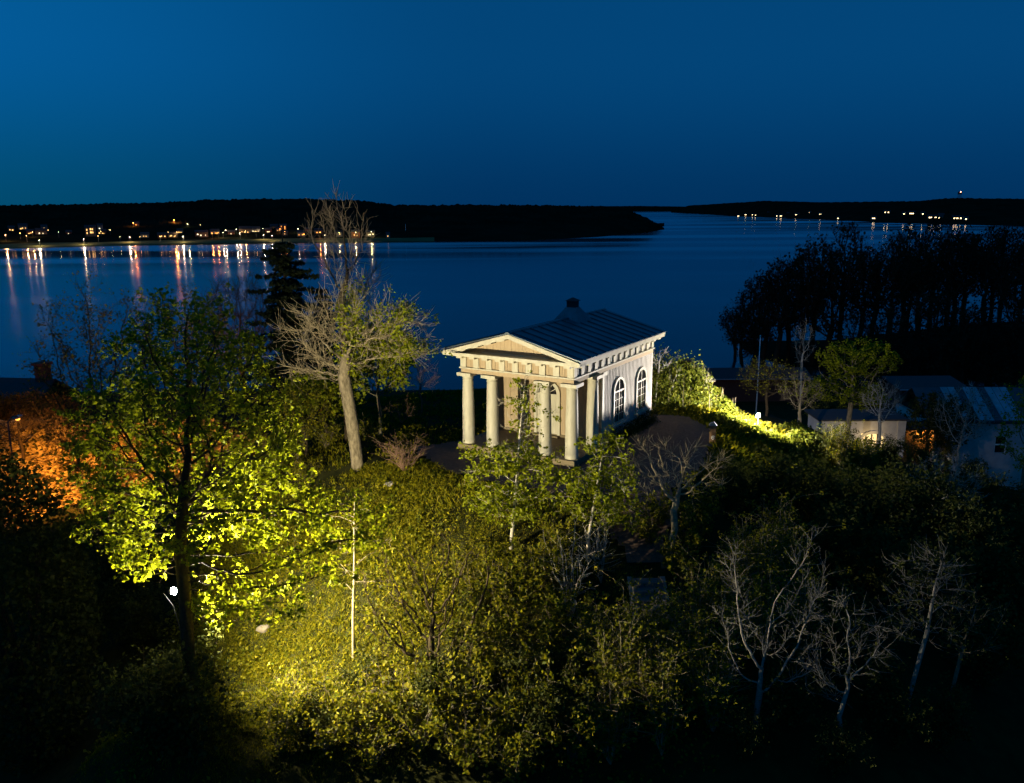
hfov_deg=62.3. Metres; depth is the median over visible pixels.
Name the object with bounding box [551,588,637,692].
thicket shrub
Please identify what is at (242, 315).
bare tree
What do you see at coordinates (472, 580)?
leafy shrub
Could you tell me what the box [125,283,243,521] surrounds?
budding tree
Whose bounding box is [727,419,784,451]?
bush
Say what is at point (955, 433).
dark tree
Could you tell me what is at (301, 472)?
brush shrub
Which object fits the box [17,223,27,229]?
house
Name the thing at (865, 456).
thicket shrub
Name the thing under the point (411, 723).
brush shrub
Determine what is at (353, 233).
house
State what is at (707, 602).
thicket shrub
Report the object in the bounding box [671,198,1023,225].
shore
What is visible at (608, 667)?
thicket shrub
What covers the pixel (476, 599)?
dark shrub
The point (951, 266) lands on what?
wood tree
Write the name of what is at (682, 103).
sky
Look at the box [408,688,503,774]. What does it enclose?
brush shrub
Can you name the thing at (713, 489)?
leafy shrub
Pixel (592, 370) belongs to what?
garden temple
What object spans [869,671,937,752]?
dark shrub
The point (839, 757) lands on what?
dark shrub
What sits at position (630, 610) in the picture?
thicket shrub
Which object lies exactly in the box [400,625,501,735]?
brush shrub
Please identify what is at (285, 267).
spruce
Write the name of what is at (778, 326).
wood tree
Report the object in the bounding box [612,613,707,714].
thicket shrub
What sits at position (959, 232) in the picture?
wood tree
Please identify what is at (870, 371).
wood tree
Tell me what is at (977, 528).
dark shrub
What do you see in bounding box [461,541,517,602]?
leafy shrub
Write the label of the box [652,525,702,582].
leafy shrub
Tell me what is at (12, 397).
tree
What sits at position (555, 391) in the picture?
door
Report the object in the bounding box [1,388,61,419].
tree
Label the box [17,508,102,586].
dark shrub
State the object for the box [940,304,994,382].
wood tree
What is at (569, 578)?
switch shrub
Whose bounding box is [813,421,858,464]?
dark shrub
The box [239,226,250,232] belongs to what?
house
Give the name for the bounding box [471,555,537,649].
leafy shrub
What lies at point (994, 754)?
ground
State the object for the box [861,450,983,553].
dark shrub
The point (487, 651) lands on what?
leafy shrub
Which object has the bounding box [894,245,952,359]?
wood tree
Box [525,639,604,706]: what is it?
dark shrub
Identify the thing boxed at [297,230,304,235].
house
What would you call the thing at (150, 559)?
dark shrub
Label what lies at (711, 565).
thicket shrub
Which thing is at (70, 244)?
shore lawn
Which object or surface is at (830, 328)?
wood tree
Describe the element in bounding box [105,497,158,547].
dark shrub
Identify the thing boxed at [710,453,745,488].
dark shrub
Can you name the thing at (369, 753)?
brush shrub
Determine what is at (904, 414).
dark tree
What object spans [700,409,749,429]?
bush
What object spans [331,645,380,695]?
dark shrub
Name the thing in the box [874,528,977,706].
sapling
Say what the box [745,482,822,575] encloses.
thicket shrub
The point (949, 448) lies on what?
thicket shrub
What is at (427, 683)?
dark shrub
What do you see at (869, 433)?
doorway
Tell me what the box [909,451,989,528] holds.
shrub
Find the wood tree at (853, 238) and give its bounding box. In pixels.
[823,216,870,356]
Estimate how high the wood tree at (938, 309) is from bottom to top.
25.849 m
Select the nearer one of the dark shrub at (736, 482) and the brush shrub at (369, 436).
the dark shrub at (736, 482)
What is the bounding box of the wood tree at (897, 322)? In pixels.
[867,301,914,381]
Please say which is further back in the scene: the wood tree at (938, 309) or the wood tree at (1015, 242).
the wood tree at (1015, 242)
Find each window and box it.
[611,376,626,427]
[633,367,647,415]
[994,437,1006,452]
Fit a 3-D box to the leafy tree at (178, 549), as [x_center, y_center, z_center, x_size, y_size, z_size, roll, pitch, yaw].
[-8.504,3.997,24.031,9.415,14.070,6.880,7,14,31]
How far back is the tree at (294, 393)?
40.93 m
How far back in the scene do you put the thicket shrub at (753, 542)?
30.55 m
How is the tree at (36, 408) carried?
on the ground at (994, 754)
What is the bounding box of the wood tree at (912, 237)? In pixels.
[883,221,938,341]
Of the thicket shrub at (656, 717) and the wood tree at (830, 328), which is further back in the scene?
the wood tree at (830, 328)
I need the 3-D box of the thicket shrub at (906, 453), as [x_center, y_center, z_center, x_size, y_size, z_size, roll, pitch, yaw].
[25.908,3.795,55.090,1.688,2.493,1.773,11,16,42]
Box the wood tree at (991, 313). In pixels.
[980,234,1019,333]
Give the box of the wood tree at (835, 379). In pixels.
[811,367,849,389]
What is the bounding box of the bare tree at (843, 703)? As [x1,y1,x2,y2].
[789,583,902,736]
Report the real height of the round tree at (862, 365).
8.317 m
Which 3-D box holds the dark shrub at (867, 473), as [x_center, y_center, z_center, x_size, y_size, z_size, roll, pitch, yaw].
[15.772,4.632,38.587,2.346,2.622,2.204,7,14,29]
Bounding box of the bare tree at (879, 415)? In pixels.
[860,379,906,449]
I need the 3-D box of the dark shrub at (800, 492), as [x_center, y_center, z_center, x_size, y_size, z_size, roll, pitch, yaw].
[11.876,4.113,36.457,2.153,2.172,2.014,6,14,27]
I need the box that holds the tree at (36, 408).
[20,392,89,419]
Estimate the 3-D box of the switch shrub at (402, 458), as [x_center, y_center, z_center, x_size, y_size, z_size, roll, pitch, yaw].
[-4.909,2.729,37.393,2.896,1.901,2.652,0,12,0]
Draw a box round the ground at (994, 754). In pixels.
[0,386,1023,782]
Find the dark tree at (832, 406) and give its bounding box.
[803,398,862,415]
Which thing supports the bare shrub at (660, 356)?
on the ground at (994, 754)
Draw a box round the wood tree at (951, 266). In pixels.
[924,228,983,357]
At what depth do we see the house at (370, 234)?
1000.63 m
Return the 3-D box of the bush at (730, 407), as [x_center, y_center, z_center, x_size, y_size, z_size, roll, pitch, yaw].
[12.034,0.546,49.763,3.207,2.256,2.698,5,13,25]
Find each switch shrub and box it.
[372,432,429,470]
[532,512,597,617]
[564,507,630,582]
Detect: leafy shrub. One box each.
[444,539,485,589]
[449,601,526,689]
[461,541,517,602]
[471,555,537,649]
[502,537,552,589]
[508,525,578,617]
[512,598,570,674]
[536,512,577,561]
[539,572,610,659]
[603,482,636,525]
[625,491,666,543]
[641,483,680,525]
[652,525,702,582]
[662,491,718,552]
[680,470,728,526]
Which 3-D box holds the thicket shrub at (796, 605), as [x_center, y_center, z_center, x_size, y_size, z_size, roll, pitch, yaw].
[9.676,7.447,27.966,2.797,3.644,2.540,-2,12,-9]
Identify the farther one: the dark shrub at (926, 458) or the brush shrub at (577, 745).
the dark shrub at (926, 458)
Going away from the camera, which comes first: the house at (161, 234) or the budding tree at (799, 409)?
the budding tree at (799, 409)
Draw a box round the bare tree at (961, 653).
[925,572,1015,740]
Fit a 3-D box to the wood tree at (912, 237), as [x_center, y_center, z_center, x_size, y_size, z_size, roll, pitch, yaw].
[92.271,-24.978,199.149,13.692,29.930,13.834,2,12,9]
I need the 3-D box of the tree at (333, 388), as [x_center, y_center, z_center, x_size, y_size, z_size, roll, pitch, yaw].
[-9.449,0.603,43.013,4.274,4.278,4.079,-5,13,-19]
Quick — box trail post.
[709,421,716,441]
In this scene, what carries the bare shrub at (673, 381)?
on the ground at (994, 754)
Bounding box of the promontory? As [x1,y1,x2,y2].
[731,322,1023,382]
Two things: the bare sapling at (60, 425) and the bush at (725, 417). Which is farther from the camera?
the bare sapling at (60, 425)
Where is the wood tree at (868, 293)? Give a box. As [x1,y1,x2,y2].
[837,246,892,353]
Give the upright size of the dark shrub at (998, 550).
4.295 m
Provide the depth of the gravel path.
38.18 m
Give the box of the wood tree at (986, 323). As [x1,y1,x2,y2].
[937,300,1007,385]
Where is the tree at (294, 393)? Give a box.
[266,379,338,454]
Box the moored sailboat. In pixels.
[735,348,741,367]
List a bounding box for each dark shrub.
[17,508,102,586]
[41,565,123,665]
[52,529,145,614]
[69,499,132,558]
[74,634,219,748]
[87,624,245,765]
[90,651,191,753]
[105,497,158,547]
[125,534,166,586]
[265,681,340,747]
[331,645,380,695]
[391,642,474,727]
[457,583,483,619]
[486,623,554,697]
[505,661,610,774]
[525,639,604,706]
[551,548,616,603]
[701,456,757,520]
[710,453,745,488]
[713,687,783,762]
[718,444,824,523]
[743,465,775,503]
[771,487,882,592]
[773,464,813,496]
[774,446,873,537]
[807,712,876,780]
[809,457,837,490]
[809,565,922,671]
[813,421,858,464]
[817,461,928,562]
[832,512,929,615]
[836,642,919,724]
[838,464,885,505]
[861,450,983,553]
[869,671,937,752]
[874,527,1006,624]
[878,475,914,512]
[879,433,915,464]
[901,438,941,461]
[901,471,974,534]
[908,445,947,474]
[909,670,983,758]
[924,519,1023,625]
[929,483,1023,560]
[930,588,1023,693]
[950,454,990,489]
[958,461,1009,514]
[986,476,1023,529]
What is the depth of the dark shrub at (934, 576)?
31.95 m
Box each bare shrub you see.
[653,347,672,405]
[670,366,682,398]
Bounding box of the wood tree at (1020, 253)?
[997,238,1023,352]
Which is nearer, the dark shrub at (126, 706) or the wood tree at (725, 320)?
the dark shrub at (126, 706)
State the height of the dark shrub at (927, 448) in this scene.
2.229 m
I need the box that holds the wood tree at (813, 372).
[808,364,824,388]
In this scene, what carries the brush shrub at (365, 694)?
on the ground at (994, 754)
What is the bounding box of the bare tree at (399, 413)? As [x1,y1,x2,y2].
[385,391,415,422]
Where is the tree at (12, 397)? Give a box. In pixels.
[0,390,37,420]
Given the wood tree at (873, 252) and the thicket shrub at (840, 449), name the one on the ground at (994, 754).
the thicket shrub at (840, 449)
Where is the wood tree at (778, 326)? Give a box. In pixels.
[750,255,814,365]
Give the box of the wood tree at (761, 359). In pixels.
[745,354,764,367]
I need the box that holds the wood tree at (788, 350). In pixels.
[767,252,813,366]
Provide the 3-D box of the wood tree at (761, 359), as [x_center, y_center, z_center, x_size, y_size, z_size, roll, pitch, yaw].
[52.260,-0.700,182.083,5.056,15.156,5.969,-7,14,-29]
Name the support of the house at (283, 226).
on the wooded shore at (480, 222)
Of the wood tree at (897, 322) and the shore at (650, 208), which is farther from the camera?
the shore at (650, 208)
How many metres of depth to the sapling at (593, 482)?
30.37 m
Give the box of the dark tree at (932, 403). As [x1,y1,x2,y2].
[905,390,958,449]
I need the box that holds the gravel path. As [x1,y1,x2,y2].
[413,414,713,567]
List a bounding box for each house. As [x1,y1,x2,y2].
[0,361,79,416]
[7,226,14,230]
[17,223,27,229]
[26,229,33,233]
[35,228,46,233]
[84,225,95,235]
[97,223,102,228]
[97,229,105,233]
[140,232,148,237]
[157,232,166,237]
[167,232,177,237]
[198,230,207,236]
[210,229,219,233]
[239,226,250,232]
[250,226,259,231]
[270,224,277,227]
[279,224,286,228]
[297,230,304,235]
[314,228,322,233]
[336,230,342,236]
[351,229,359,237]
[366,230,374,236]
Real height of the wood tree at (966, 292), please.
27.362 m
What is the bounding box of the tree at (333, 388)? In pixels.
[282,368,367,437]
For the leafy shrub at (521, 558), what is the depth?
30.27 m
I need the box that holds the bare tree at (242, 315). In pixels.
[199,268,278,426]
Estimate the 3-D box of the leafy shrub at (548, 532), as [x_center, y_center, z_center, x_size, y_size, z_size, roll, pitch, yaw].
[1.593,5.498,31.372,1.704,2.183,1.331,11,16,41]
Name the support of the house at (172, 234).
on the wooded shore at (480, 222)
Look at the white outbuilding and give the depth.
66.21 m
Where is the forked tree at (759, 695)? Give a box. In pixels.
[710,524,842,732]
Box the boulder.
[255,624,269,632]
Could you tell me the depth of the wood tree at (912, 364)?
164.44 m
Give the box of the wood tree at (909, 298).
[888,246,929,337]
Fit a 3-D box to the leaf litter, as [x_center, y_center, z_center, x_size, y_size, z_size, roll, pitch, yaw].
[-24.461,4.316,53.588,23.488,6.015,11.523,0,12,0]
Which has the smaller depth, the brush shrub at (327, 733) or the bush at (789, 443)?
the brush shrub at (327, 733)
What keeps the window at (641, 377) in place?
in the garden temple
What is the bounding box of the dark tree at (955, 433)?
[926,393,976,466]
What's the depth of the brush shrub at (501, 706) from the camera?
25.46 m
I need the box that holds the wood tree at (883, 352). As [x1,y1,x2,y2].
[863,329,906,388]
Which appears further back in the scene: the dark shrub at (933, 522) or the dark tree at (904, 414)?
the dark tree at (904, 414)
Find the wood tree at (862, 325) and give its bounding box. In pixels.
[832,306,880,383]
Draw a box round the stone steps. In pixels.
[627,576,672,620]
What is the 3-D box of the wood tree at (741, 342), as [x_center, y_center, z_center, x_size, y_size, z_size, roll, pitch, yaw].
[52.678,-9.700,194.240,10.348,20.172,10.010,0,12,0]
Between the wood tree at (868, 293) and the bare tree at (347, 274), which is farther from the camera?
the wood tree at (868, 293)
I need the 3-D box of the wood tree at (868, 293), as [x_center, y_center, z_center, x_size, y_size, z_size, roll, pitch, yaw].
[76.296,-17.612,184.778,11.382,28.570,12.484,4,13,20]
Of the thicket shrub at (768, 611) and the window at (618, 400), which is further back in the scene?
the window at (618, 400)
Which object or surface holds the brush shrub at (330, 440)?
on the ground at (994, 754)
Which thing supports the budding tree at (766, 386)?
on the ground at (994, 754)
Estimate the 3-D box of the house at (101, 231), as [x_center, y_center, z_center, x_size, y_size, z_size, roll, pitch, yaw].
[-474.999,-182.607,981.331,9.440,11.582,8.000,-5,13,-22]
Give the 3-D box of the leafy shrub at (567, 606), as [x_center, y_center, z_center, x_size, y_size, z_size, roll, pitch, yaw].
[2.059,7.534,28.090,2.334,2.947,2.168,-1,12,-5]
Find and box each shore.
[0,198,663,246]
[576,206,680,211]
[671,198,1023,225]
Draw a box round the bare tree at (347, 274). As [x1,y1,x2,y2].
[294,178,391,441]
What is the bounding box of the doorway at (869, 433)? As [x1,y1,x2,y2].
[860,431,886,446]
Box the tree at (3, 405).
[0,397,14,419]
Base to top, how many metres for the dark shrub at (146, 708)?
3.266 m
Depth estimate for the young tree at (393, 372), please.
41.96 m
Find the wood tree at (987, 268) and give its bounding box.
[957,219,1017,358]
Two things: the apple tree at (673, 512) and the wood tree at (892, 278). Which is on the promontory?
the wood tree at (892, 278)
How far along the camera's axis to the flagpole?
102.09 m
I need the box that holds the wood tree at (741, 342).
[722,306,762,366]
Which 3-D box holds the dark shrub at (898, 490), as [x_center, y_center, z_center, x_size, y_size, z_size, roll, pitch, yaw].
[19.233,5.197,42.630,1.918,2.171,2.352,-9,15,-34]
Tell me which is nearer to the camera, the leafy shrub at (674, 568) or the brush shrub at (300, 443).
the leafy shrub at (674, 568)
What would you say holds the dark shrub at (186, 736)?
on the ground at (994, 754)
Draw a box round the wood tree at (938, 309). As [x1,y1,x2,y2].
[901,284,959,375]
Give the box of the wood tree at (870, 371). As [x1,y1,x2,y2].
[842,347,885,389]
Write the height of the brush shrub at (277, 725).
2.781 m
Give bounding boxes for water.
[0,212,1023,391]
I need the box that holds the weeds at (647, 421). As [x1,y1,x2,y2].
[602,407,666,448]
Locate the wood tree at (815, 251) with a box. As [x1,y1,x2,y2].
[786,233,843,364]
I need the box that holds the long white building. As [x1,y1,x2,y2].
[893,387,1023,489]
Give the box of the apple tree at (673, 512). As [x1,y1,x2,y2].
[614,432,733,565]
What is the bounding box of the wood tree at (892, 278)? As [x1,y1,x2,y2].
[867,234,926,367]
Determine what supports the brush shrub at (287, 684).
on the ground at (994, 754)
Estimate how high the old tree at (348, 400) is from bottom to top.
9.742 m
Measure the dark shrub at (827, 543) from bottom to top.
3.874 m
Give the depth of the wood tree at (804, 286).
181.97 m
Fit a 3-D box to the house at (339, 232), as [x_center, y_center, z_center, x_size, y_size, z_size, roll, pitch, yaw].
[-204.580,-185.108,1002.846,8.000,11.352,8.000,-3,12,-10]
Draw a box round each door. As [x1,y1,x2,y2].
[532,383,560,438]
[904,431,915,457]
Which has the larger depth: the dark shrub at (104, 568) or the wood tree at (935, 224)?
the wood tree at (935, 224)
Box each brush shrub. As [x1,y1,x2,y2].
[237,665,321,759]
[246,657,324,722]
[247,412,271,442]
[257,440,295,472]
[275,418,317,458]
[281,673,362,761]
[284,654,356,723]
[290,457,325,486]
[305,418,343,451]
[308,689,423,773]
[312,660,394,735]
[351,649,423,729]
[359,416,387,447]
[359,657,476,760]
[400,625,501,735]
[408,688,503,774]
[465,650,566,747]
[468,672,578,768]
[475,699,565,782]
[500,621,595,715]
[530,666,635,766]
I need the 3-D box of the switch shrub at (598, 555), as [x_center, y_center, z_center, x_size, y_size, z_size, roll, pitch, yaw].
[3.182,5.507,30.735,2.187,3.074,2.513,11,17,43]
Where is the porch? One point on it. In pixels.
(924, 428)
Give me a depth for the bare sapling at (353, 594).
29.05 m
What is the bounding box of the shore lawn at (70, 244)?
[0,237,433,248]
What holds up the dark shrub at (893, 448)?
on the ground at (994, 754)
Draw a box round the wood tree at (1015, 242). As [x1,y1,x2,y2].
[980,219,1023,333]
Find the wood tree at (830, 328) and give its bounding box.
[800,252,863,374]
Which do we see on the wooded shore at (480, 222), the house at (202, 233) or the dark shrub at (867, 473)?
the house at (202, 233)
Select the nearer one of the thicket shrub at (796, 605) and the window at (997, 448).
the thicket shrub at (796, 605)
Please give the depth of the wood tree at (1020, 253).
185.10 m
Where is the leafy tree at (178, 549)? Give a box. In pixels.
[52,281,399,724]
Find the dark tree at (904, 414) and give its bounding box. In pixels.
[855,403,910,420]
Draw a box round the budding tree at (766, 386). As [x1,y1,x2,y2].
[736,357,802,416]
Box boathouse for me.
[671,359,812,401]
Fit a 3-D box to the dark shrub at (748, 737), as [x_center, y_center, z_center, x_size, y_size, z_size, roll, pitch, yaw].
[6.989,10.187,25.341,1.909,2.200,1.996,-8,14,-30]
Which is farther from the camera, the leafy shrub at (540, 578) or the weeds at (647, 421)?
the weeds at (647, 421)
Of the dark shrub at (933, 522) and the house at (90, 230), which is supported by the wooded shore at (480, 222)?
the house at (90, 230)
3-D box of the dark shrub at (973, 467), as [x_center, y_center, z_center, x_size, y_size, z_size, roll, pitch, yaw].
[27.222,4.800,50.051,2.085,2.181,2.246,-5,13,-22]
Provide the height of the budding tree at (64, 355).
14.030 m
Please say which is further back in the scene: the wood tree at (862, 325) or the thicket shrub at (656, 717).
the wood tree at (862, 325)
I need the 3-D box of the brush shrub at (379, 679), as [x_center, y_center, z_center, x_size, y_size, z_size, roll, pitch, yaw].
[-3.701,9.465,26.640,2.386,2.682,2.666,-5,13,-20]
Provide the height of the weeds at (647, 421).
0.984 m
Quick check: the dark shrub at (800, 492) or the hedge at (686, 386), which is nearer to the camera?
the dark shrub at (800, 492)
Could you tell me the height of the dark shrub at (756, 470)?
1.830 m
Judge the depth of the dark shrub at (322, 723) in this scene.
26.07 m
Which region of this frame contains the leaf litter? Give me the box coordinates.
[0,410,319,530]
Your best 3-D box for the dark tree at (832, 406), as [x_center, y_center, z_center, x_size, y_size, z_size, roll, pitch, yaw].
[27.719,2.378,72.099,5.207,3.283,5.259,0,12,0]
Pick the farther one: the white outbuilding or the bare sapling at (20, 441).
the white outbuilding
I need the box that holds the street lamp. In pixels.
[7,415,24,543]
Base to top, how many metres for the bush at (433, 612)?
6.139 m
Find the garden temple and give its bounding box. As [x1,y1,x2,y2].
[442,297,666,466]
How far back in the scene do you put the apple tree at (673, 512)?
30.90 m
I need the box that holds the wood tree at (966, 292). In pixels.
[942,230,1003,339]
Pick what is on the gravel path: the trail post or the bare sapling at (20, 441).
the trail post
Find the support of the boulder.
on the ground at (994, 754)
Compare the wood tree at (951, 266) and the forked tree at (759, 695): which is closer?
the forked tree at (759, 695)
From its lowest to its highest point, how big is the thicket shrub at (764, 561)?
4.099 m
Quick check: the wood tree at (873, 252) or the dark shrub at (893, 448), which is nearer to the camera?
the dark shrub at (893, 448)
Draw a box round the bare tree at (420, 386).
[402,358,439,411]
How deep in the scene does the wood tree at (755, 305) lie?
188.75 m
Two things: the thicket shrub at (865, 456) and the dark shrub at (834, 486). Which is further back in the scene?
the thicket shrub at (865, 456)
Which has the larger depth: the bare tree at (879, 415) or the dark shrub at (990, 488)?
the bare tree at (879, 415)
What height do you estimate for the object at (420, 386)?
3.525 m
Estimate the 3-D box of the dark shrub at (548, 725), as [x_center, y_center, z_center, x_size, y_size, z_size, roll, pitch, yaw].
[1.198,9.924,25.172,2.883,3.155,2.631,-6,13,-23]
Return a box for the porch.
[903,421,936,463]
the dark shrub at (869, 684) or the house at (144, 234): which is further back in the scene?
the house at (144, 234)
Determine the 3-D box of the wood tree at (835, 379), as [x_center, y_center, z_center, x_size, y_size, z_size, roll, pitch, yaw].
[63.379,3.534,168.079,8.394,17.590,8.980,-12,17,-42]
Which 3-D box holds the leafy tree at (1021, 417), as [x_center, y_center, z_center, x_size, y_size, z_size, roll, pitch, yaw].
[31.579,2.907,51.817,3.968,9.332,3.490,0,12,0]
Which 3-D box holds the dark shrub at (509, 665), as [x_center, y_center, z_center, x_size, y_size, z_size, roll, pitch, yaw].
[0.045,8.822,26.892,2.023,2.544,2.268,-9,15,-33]
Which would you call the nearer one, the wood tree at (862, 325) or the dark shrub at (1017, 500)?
the dark shrub at (1017, 500)
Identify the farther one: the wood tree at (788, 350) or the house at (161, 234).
the house at (161, 234)
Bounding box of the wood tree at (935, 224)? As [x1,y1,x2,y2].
[917,211,957,336]
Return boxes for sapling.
[0,407,46,458]
[18,405,68,443]
[42,414,92,474]
[325,502,390,657]
[456,370,576,549]
[547,424,648,568]
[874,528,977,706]
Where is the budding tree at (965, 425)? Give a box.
[933,381,996,475]
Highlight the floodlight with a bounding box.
[163,587,179,628]
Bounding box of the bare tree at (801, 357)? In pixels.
[792,320,816,421]
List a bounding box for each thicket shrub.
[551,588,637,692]
[559,663,664,775]
[571,602,670,735]
[576,565,681,680]
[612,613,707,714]
[614,629,717,766]
[625,575,711,662]
[645,591,753,707]
[659,547,737,640]
[672,625,767,731]
[688,570,778,680]
[690,531,770,630]
[695,504,788,578]
[718,512,810,611]
[732,547,802,661]
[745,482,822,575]
[755,510,845,622]
[762,563,850,660]
[818,415,864,469]
[852,439,885,471]
[901,432,925,465]
[931,438,967,469]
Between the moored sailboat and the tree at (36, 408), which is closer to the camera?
the tree at (36, 408)
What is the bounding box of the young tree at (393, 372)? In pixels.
[333,317,425,435]
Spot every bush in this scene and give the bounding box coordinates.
[0,447,105,780]
[350,516,509,683]
[691,383,741,414]
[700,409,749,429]
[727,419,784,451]
[759,428,814,459]
[772,419,821,438]
[786,425,826,455]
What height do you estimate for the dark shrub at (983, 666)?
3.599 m
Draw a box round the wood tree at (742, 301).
[730,270,777,363]
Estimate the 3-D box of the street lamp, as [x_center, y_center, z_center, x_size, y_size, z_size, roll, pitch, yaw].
[-26.126,4.687,45.146,0.280,7.040,1.215,0,12,0]
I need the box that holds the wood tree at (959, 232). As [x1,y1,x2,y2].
[938,225,986,329]
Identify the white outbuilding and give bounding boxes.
[804,409,909,456]
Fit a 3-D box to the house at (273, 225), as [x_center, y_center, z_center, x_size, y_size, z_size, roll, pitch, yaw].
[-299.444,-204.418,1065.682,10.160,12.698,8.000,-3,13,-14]
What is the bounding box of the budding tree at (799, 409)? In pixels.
[775,368,824,424]
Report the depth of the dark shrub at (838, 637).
27.33 m
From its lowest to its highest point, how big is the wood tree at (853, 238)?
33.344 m
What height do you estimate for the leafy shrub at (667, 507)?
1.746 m
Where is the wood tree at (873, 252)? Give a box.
[850,244,903,337]
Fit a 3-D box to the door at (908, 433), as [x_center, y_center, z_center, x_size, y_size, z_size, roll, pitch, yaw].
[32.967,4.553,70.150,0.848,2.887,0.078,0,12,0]
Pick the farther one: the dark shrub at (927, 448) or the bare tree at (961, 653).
the dark shrub at (927, 448)
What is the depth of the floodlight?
25.32 m
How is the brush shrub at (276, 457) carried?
on the ground at (994, 754)
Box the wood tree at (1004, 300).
[992,261,1023,385]
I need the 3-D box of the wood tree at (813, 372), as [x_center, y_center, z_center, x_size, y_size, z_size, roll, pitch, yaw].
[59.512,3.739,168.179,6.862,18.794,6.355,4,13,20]
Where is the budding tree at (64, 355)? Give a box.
[11,270,163,582]
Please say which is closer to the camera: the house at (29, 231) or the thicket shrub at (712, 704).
the thicket shrub at (712, 704)
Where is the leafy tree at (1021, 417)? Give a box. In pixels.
[994,372,1023,497]
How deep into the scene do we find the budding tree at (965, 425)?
61.74 m
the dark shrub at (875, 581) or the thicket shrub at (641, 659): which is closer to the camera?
the thicket shrub at (641, 659)
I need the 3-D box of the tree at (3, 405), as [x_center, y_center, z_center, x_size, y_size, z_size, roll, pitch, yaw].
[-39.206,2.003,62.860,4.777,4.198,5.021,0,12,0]
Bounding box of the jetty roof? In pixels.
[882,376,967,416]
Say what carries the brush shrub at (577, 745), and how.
on the ground at (994, 754)
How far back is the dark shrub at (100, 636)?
32.97 m
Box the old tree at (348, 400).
[262,262,452,471]
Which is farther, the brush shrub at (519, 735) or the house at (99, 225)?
the house at (99, 225)
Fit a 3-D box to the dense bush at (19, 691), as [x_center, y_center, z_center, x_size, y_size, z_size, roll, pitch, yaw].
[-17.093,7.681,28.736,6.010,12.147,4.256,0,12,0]
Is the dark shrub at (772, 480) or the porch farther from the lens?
the porch
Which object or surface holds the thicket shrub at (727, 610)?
on the ground at (994, 754)
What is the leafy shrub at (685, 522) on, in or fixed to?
on the ground at (994, 754)
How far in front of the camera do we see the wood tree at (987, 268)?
180.60 m
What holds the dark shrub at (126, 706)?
on the ground at (994, 754)
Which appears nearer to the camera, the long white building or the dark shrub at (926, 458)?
the dark shrub at (926, 458)
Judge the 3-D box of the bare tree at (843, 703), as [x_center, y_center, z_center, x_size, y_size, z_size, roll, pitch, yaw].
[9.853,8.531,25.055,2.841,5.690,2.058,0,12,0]
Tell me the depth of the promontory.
199.98 m
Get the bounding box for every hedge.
[651,342,727,410]
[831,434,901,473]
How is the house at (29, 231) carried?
on the wooded shore at (480, 222)
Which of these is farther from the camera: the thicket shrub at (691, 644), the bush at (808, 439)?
the bush at (808, 439)
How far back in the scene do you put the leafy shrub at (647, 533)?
32.10 m
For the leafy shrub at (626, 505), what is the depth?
32.75 m
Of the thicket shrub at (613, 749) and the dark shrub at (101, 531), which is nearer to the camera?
the thicket shrub at (613, 749)
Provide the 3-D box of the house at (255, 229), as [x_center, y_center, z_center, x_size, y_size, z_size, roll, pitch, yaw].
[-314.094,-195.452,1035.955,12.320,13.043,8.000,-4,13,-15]
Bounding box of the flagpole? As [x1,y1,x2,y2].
[755,335,760,412]
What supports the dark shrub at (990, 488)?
on the ground at (994, 754)
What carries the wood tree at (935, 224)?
on the promontory
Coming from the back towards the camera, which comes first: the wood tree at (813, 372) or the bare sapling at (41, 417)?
the wood tree at (813, 372)
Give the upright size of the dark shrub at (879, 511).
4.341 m
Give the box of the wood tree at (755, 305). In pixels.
[738,269,790,366]
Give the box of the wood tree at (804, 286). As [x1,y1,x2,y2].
[775,246,830,366]
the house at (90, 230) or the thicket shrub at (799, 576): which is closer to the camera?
the thicket shrub at (799, 576)
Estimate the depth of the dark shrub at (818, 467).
37.99 m
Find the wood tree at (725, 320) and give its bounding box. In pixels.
[715,304,749,356]
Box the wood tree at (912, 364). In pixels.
[881,343,934,380]
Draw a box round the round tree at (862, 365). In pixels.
[804,336,903,441]
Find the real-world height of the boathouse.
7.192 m
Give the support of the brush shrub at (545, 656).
on the ground at (994, 754)
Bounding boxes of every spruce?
[217,232,339,440]
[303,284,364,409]
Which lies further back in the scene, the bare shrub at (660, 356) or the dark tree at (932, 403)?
the dark tree at (932, 403)
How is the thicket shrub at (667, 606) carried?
on the ground at (994, 754)
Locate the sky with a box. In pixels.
[0,0,1023,206]
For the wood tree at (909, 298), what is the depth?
207.44 m
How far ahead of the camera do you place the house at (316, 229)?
1021.84 m
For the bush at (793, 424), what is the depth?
48.34 m
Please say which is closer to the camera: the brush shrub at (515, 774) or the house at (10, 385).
the brush shrub at (515, 774)

